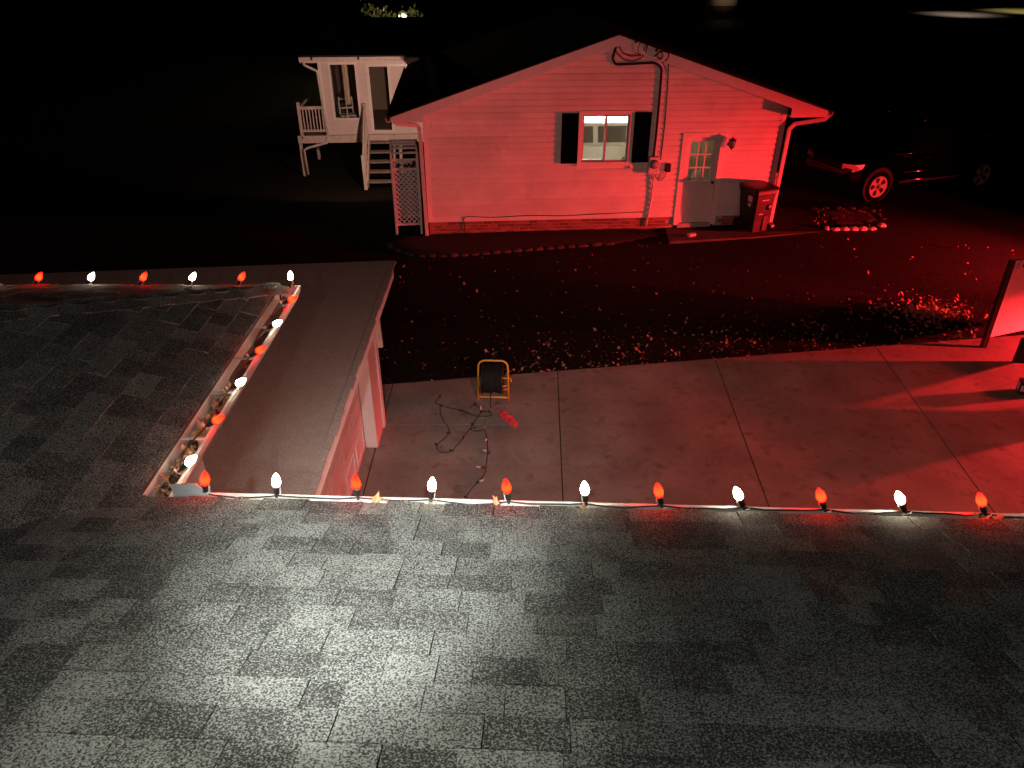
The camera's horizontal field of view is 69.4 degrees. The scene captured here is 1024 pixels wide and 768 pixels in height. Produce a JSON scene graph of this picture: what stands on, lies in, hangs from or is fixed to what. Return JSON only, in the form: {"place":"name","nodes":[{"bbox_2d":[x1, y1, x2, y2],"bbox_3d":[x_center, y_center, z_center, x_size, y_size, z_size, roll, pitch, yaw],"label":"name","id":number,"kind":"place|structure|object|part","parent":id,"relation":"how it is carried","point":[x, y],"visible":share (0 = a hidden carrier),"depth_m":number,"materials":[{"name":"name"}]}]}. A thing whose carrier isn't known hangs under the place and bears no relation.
{"place":"outdoors","nodes":[
{"label":"outdoors","id":0,"kind":"place"},
{"bbox_2d":[340,99,357,112],"bbox_3d":[-5.194,-8.870,24.243,0.800,0.750,0.600,-2,31,-3],"label":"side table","id":1,"kind":"object","parent":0,"point":[343,102],"visible":0.27,"depth_m":23.88,"materials":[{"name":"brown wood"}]},
{"bbox_2d":[0,0,1023,385],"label":"lawn","id":2,"kind":"structure","parent":0,"point":[148,134],"depth_m":21.05,"materials":[{"name":"plant"}]},
{"bbox_2d":[360,0,399,16],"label":"tree","id":3,"kind":"object","parent":2,"relation":"on","point":[372,8],"visible":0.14,"depth_m":35.75,"materials":[{"name":"green plant"}]},
{"bbox_2d":[296,17,466,189],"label":"sunroom","id":4,"kind":"structure","parent":2,"relation":"on","point":[375,55],"depth_m":23.19,"materials":[{"name":"white wood"}]},
{"bbox_2d":[327,63,361,119],"bbox_3d":[-5.128,-8.978,22.679,0.874,1.655,0.086,-2,31,-3],"label":"window","id":5,"kind":"structure","parent":4,"relation":"in","point":[328,64],"depth_m":22.64,"materials":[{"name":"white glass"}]},
{"bbox_2d":[343,65,350,104],"bbox_3d":[-5.109,-9.288,22.838,0.160,1.254,0.068,-2,31,-3],"label":"curtain","id":6,"kind":"object","parent":4,"relation":"hanging from","point":[346,79],"visible":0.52,"depth_m":22.85,"materials":[{"name":"beige fabric"}]},
{"bbox_2d":[338,96,356,116],"bbox_3d":[-5.260,-8.670,23.715,0.490,0.951,0.450,-11,33,-18],"label":"chair","id":7,"kind":"object","parent":4,"relation":"on","point":[353,114],"visible":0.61,"depth_m":23.70,"materials":[{"name":"white wood"}]},
{"bbox_2d":[365,63,394,131],"bbox_3d":[-4.054,-8.813,22.831,0.737,2.004,0.028,-2,31,-3],"label":"glass door","id":8,"kind":"structure","parent":4,"relation":"in","point":[367,65],"depth_m":22.66,"materials":[{"name":"glass"}]},
{"bbox_2d":[386,243,393,248],"bbox_3d":[-2.735,-3.089,16.562,0.114,0.091,0.312,-17,38,-27],"label":"edging stone","id":9,"kind":"object","parent":2,"relation":"on","point":[389,245],"visible":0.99,"depth_m":16.50,"materials":[{"name":"grey stone"}]},
{"bbox_2d":[393,248,401,252],"bbox_3d":[-2.534,-2.955,16.346,0.114,0.082,0.296,-27,43,-35],"label":"edging stone","id":10,"kind":"object","parent":2,"relation":"on","point":[397,250],"visible":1,"depth_m":16.29,"materials":[{"name":"grey stone"}]},
{"bbox_2d":[397,10,407,16],"bbox_3d":[-5.643,-17.732,38.928,0.596,3.500,0.596,0,31,0],"label":"garden lamp","id":11,"kind":"object","parent":2,"relation":"on","point":[403,13],"visible":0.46,"depth_m":37.97,"materials":[{"name":"white plastic"}]},
{"bbox_2d":[389,139,422,234],"bbox_3d":[-2.423,-4.532,17.013,0.620,2.124,0.665,-3,31,-5],"label":"garden arbour","id":12,"kind":"object","parent":2,"relation":"on","point":[399,144],"visible":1,"depth_m":16.82,"materials":[{"name":"white wood"}]},
{"bbox_2d":[403,252,414,255],"bbox_3d":[-2.252,-2.839,16.170,0.360,0.061,0.112,18,31,28],"label":"edging stone","id":13,"kind":"object","parent":2,"relation":"on","point":[408,253],"visible":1,"depth_m":16.13,"materials":[{"name":"grey stone"}]},
{"bbox_2d":[402,3,422,16],"bbox_3d":[-4.917,-16.934,37.338,2.277,4.173,2.098,0,31,0],"label":"tree","id":14,"kind":"object","parent":2,"relation":"on","point":[412,12],"visible":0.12,"depth_m":36.19,"materials":[{"name":"green plant"}]},
{"bbox_2d":[427,253,436,256],"bbox_3d":[-1.739,-2.785,16.060,0.212,0.088,0.111,-1,34,1],"label":"edging stone","id":15,"kind":"object","parent":2,"relation":"on","point":[431,255],"visible":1,"depth_m":16.02,"materials":[{"name":"grey stone"}]},
{"bbox_2d":[449,253,457,256],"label":"edging stone","id":16,"kind":"object","parent":2,"relation":"on","point":[453,254],"visible":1,"depth_m":16.02,"materials":[{"name":"grey stone"}]},
{"bbox_2d":[491,250,500,253],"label":"edging stone","id":17,"kind":"object","parent":2,"relation":"on","point":[496,251],"visible":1,"depth_m":16.19,"materials":[{"name":"stone"}]},
{"bbox_2d":[0,282,1023,767],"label":"house","id":18,"kind":"structure","parent":2,"relation":"on","point":[186,622],"depth_m":2.09,"materials":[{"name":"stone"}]},
{"bbox_2d":[33,270,292,287],"bbox_3d":[-2.531,-0.659,4.665,2.304,0.112,0.066,0,31,0],"label":"light string","id":19,"kind":"object","parent":18,"relation":"attached to","point":[143,276],"visible":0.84,"depth_m":4.66,"materials":[{"name":"multicoloured plastic"}]},
{"bbox_2d":[174,296,296,474],"bbox_3d":[-1.346,-0.081,3.729,0.131,0.081,1.657,0,31,0],"label":"light string","id":20,"kind":"object","parent":18,"relation":"attached to","point":[187,463],"visible":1,"depth_m":3.57,"materials":[{"name":"multicoloured plastic"}]},
{"bbox_2d":[371,491,382,502],"bbox_3d":[-0.526,0.446,2.869,0.014,0.054,0.057,26,40,36],"label":"leaf","id":21,"kind":"object","parent":18,"relation":"on","point":[376,498],"visible":0.86,"depth_m":2.87,"materials":[{"name":"yellow plant"}]},
{"bbox_2d":[155,306,1023,518],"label":"gutter leaves","id":22,"kind":"object","parent":18,"relation":"on","point":[190,451],"visible":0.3,"depth_m":3.18,"materials":[{"name":"brown plant"}]},
{"bbox_2d":[200,471,1023,518],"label":"light string","id":23,"kind":"object","parent":18,"relation":"attached to","point":[981,500],"visible":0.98,"depth_m":2.85,"materials":[{"name":"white plastic"}]},
{"bbox_2d":[390,228,658,255],"bbox_3d":[0.307,-3.201,16.811,6.197,0.170,1.277,-4,31,-6],"label":"mulch bed","id":24,"kind":"object","parent":2,"relation":"on","point":[459,244],"visible":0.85,"depth_m":16.75,"materials":[{"name":"soil"}]},
{"bbox_2d":[523,248,532,251],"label":"edging stone","id":25,"kind":"object","parent":2,"relation":"on","point":[527,249],"visible":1,"depth_m":16.32,"materials":[{"name":"grey stone"}]},
{"bbox_2d":[534,247,542,250],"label":"edging stone","id":26,"kind":"object","parent":2,"relation":"on","point":[538,248],"visible":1,"depth_m":16.36,"materials":[{"name":"grey stone"}]},
{"bbox_2d":[555,245,564,248],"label":"edging stone","id":27,"kind":"object","parent":2,"relation":"on","point":[560,247],"visible":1,"depth_m":16.45,"materials":[{"name":"stone"}]},
{"bbox_2d":[576,244,588,247],"bbox_3d":[1.579,-3.092,16.579,0.287,0.076,0.112,-5,27,-11],"label":"edging stone","id":28,"kind":"object","parent":2,"relation":"on","point":[582,245],"visible":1,"depth_m":16.54,"materials":[{"name":"stone"}]},
{"bbox_2d":[590,242,601,245],"bbox_3d":[1.891,-3.137,16.635,0.282,0.100,0.113,-7,30,-12],"label":"edging stone","id":29,"kind":"object","parent":2,"relation":"on","point":[596,244],"visible":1,"depth_m":16.59,"materials":[{"name":"grey stone"}]},
{"bbox_2d":[385,5,833,235],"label":"neighbour garage","id":30,"kind":"structure","parent":2,"relation":"on","point":[501,115],"depth_m":16.41,"materials":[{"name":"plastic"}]},
{"bbox_2d":[576,110,634,166],"bbox_3d":[2.055,-5.413,16.310,1.230,1.180,0.113,-2,31,-3],"label":"window","id":31,"kind":"structure","parent":30,"relation":"in","point":[581,162],"depth_m":16.29,"materials":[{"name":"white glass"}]},
{"bbox_2d":[679,137,719,221],"bbox_3d":[4.279,-4.655,16.954,0.744,1.957,0.125,-2,31,-3],"label":"door","id":32,"kind":"structure","parent":30,"relation":"in","point":[696,198],"depth_m":17.09,"materials":[{"name":"paint"}]},
{"bbox_3d":[4.318,-4.586,18.100,0.720,0.698,0.520,-2,31,-3],"label":"storage box","id":33,"kind":"object","parent":30,"relation":"in","visible":0},
{"bbox_2d":[690,169,700,179],"bbox_3d":[4.417,-4.970,17.726,0.240,0.340,0.160,-2,31,-3],"label":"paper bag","id":34,"kind":"object","parent":33,"relation":"on","point":[698,175],"visible":0.5,"depth_m":17.66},
{"bbox_2d":[379,232,1013,383],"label":"fallen leaves","id":35,"kind":"object","parent":2,"relation":"on","point":[754,342],"visible":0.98,"depth_m":12.67,"materials":[{"name":"brown plant"}]},
{"bbox_2d":[379,275,1020,383],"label":"grass","id":36,"kind":"structure","parent":2,"relation":"on","point":[691,342],"depth_m":12.69,"materials":[{"name":"plant"}]},
{"bbox_2d":[671,0,762,18],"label":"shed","id":37,"kind":"structure","parent":2,"relation":"on","point":[692,9],"depth_m":64.18,"materials":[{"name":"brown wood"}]},
{"bbox_2d":[704,6,736,17],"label":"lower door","id":38,"kind":"structure","parent":37,"relation":"in","point":[710,11],"depth_m":64.43,"materials":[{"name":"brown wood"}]},
{"bbox_2d":[705,0,737,5],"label":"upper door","id":39,"kind":"structure","parent":37,"relation":"in","point":[708,2],"depth_m":64.00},
{"bbox_2d":[665,227,824,243],"bbox_3d":[5.597,-3.601,17.506,4.465,0.200,1.570,-10,32,-16],"label":"concrete pad","id":40,"kind":"object","parent":2,"relation":"on","point":[674,236],"visible":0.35,"depth_m":17.05,"materials":[{"name":"grey concrete"}]},
{"bbox_2d":[687,232,695,236],"bbox_3d":[4.104,-3.414,16.929,0.200,0.065,0.100,-16,34,-24],"label":"loose brick","id":41,"kind":"object","parent":40,"relation":"on","point":[692,234],"visible":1,"depth_m":16.90,"materials":[{"name":"red brick"}]},
{"bbox_2d":[733,180,779,232],"bbox_3d":[5.603,-4.091,17.075,0.640,1.084,0.773,-12,33,-19],"label":"wheeled bin","id":42,"kind":"object","parent":40,"relation":"on","point":[757,197],"visible":1,"depth_m":16.84,"materials":[{"name":"plastic"}]},
{"bbox_2d":[840,227,849,230],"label":"rock","id":43,"kind":"object","parent":2,"relation":"on","point":[844,228],"visible":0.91,"depth_m":17.27,"materials":[{"name":"grey stone"}]},
{"bbox_2d":[816,210,875,223],"bbox_3d":[8.236,-4.014,18.068,1.616,0.170,1.442,0,31,0],"label":"garden bed","id":44,"kind":"object","parent":2,"relation":"on","point":[838,216],"visible":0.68,"depth_m":18.01,"materials":[{"name":"soil"}]},
{"bbox_2d":[811,207,875,226],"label":"dead undergrowth","id":45,"kind":"object","parent":44,"relation":"on","point":[844,217],"visible":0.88,"depth_m":18.27,"materials":[{"name":"brown plant"}]},
{"bbox_2d":[849,226,858,230],"bbox_3d":[8.000,-3.624,17.337,0.226,0.138,0.176,6,34,5],"label":"rock","id":46,"kind":"object","parent":2,"relation":"on","point":[853,228],"visible":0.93,"depth_m":17.27,"materials":[{"name":"grey stone"}]},
{"bbox_2d":[858,226,866,230],"bbox_3d":[8.219,-3.626,17.335,0.218,0.145,0.165,-8,31,-9],"label":"rock","id":47,"kind":"object","parent":2,"relation":"on","point":[862,228],"visible":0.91,"depth_m":17.27,"materials":[{"name":"grey stone"}]},
{"bbox_2d":[877,223,885,226],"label":"rock","id":48,"kind":"object","parent":2,"relation":"on","point":[881,224],"visible":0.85,"depth_m":17.44,"materials":[{"name":"grey stone"}]},
{"bbox_2d":[802,108,1018,201],"bbox_3d":[10.867,-6.369,20.192,5.660,1.972,2.400,-10,32,-16],"label":"pickup truck","id":49,"kind":"object","parent":2,"relation":"on","point":[875,159],"visible":1,"depth_m":19.45,"materials":[{"name":"black paint"}]},
{"bbox_3d":[10.688,-6.308,19.099,0.670,0.560,0.164,-10,32,-16],"label":"side window","id":50,"kind":"part","parent":49,"relation":"part of","materials":[{"name":"black glass"}]},
{"bbox_3d":[11.364,-6.428,19.299,0.560,0.560,0.164,-10,32,-16],"label":"side window","id":51,"kind":"part","parent":49,"relation":"part of","materials":[{"name":"black glass"}]},
{"bbox_2d":[850,287,989,340],"bbox_3d":[7.963,-1.340,13.482,3.305,0.166,2.180,-10,32,-16],"label":"pile of leaves","id":52,"kind":"object","parent":2,"relation":"on","point":[929,309],"visible":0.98,"depth_m":13.50,"materials":[{"name":"brown plant"}]},
{"bbox_2d":[583,116,627,158],"bbox_3d":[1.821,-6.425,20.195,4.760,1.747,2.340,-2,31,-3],"label":"window pane","id":53,"kind":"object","parent":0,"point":[594,137],"visible":0.09,"depth_m":19.27,"materials":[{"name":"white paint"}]},
{"bbox_3d":[1.644,-6.466,19.189,0.930,0.380,0.164,-2,31,-3],"label":"side window","id":54,"kind":"part","parent":53,"relation":"part of","materials":[{"name":"glass"}]},
{"bbox_3d":[2.672,-6.503,19.250,0.870,0.380,0.164,-2,31,-3],"label":"side window","id":55,"kind":"part","parent":53,"relation":"part of","materials":[{"name":"glass"}]},
{"bbox_2d":[352,335,1023,513],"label":"driveway","id":56,"kind":"structure","parent":0,"point":[938,426],"depth_m":10.27,"materials":[{"name":"concrete"}]},
{"bbox_2d":[0,260,396,495],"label":"attached garage","id":57,"kind":"structure","parent":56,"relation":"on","point":[306,416],"depth_m":7.47,"materials":[{"name":"grey"}]},
{"bbox_2d":[320,385,364,495],"bbox_3d":[-1.984,1.268,7.350,0.062,1.975,4.895,0,31,0],"label":"garage door","id":58,"kind":"structure","parent":57,"relation":"in","point":[348,455],"depth_m":8.86,"materials":[{"name":"paint"}]},
{"bbox_2d":[435,395,491,498],"bbox_3d":[-0.713,0.791,10.000,0.852,0.116,2.531,0,31,0],"label":"wire string","id":59,"kind":"object","parent":56,"relation":"on","point":[484,450],"visible":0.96,"depth_m":10.21,"materials":[{"name":"black plastic"}]},
{"bbox_2d":[477,359,511,407],"bbox_3d":[-0.255,-0.075,10.868,0.516,0.694,0.533,2,31,3],"label":"work light","id":60,"kind":"object","parent":56,"relation":"on","point":[491,380],"visible":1,"depth_m":10.69,"materials":[{"name":"yellow metal"}]},
{"bbox_2d":[498,409,516,427],"bbox_3d":[-0.053,0.478,10.535,0.162,0.088,0.428,-15,34,-24],"label":"crumpled cloth","id":61,"kind":"object","parent":56,"relation":"on","point":[506,416],"visible":1,"depth_m":10.50,"materials":[{"name":"red fabric"}]},
{"bbox_2d":[980,258,1023,363],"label":"utility trailer","id":62,"kind":"object","parent":56,"relation":"on","point":[1006,315],"visible":1,"depth_m":12.15,"materials":[{"name":"metal"}]},
{"bbox_2d":[687,141,713,179],"bbox_3d":[4.630,-5.632,18.538,0.750,2.040,0.520,-2,31,-3],"label":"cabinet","id":63,"kind":"object","parent":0,"point":[692,159],"visible":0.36,"depth_m":18.27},
{"bbox_3d":[4.458,-5.921,18.057,0.330,0.950,0.018,-2,31,-3],"label":"cabinet door","id":64,"kind":"part","parent":63,"relation":"part of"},
{"bbox_3d":[4.822,-5.934,18.079,0.360,0.950,0.018,-2,31,-3],"label":"cabinet door","id":65,"kind":"part","parent":63,"relation":"part of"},
{"bbox_2d":[631,7,1023,32],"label":"road","id":66,"kind":"structure","parent":0,"point":[676,25],"depth_m":62.52,"materials":[{"name":"grey asphalt"}]},
{"bbox_2d":[1016,378,1023,394],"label":"tool box","id":67,"kind":"object","parent":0,"point":[1020,387],"visible":1,"depth_m":11.13,"materials":[{"name":"black plastic"}]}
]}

